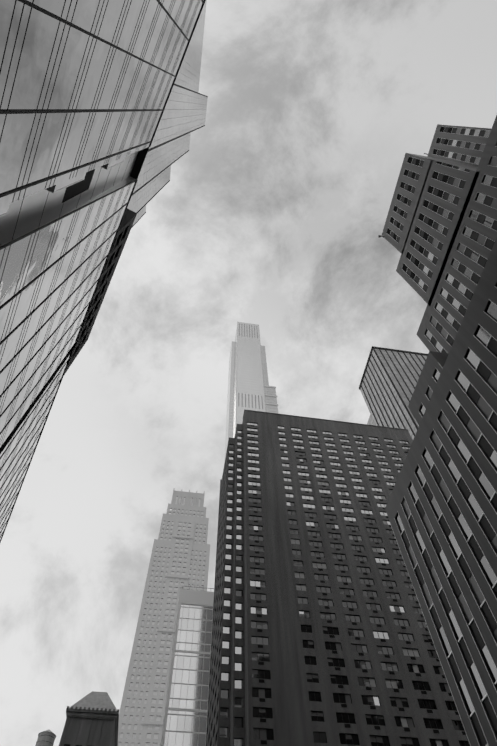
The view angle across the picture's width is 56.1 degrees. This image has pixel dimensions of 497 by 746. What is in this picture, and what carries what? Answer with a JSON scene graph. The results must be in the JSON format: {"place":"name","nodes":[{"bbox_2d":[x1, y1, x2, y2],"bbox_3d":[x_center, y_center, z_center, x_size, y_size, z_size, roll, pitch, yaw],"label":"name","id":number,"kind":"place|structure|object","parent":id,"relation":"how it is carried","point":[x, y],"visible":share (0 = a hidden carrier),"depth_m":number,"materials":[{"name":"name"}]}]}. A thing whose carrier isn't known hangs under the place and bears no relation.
{"place":"outdoors","nodes":[
{"label":"outdoors","id":0,"kind":"place"},
{"bbox_2d":[35,730,55,745],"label":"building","id":1,"kind":"structure","parent":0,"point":[46,737],"depth_m":105.63,"materials":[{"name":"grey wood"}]},
{"bbox_2d":[0,0,207,541],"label":"glass tower","id":2,"kind":"structure","parent":0,"point":[103,105],"depth_m":33.01,"materials":[{"name":"glass"},{"name":"dark metal"}]},
{"bbox_2d":[118,488,209,745],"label":"skyscraper","id":3,"kind":"structure","parent":0,"point":[180,555],"depth_m":289.63,"materials":[{"name":"grey"}]},
{"bbox_2d":[0,0,496,745],"label":"sky","id":4,"kind":"structure","parent":0,"point":[274,213],"materials":[{"name":"grey"}]},
{"bbox_2d":[224,322,277,462],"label":"supertall tower","id":5,"kind":"structure","parent":0,"point":[249,388],"depth_m":405.90,"materials":[{"name":"grey glass"}]},
{"bbox_2d":[205,409,469,745],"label":"skyscraper","id":6,"kind":"structure","parent":0,"point":[321,635],"depth_m":94.04,"materials":[{"name":"grey concrete"}]},
{"bbox_2d":[359,346,427,438],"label":"skyscraper","id":7,"kind":"structure","parent":0,"point":[389,381],"depth_m":199.10,"materials":[{"name":"black"}]},
{"bbox_2d":[381,115,496,745],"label":"office tower","id":8,"kind":"structure","parent":0,"point":[439,233],"depth_m":37.08,"materials":[{"name":"grey concrete"}]},
{"bbox_3d":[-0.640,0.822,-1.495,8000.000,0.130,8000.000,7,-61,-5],"label":"ground","id":9,"kind":"structure","parent":0,"visible":0},
{"bbox_2d":[59,691,119,745],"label":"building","id":10,"kind":"structure","parent":9,"relation":"on","point":[92,718],"depth_m":100.12,"materials":[{"name":"grey"}]},
{"bbox_2d":[160,589,213,745],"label":"skyscraper","id":11,"kind":"structure","parent":9,"relation":"on","point":[185,717],"depth_m":118.08,"materials":[{"name":"white glass"}]},
{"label":"surrounding street wall","id":12,"kind":"object","parent":9,"relation":"on","visible":0},
{"bbox_2d":[182,153,427,589],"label":"roof fittings","id":13,"kind":"object","parent":12,"relation":"on","point":[213,588],"visible":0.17,"depth_m":138.41,"materials":[{"name":"grey"}]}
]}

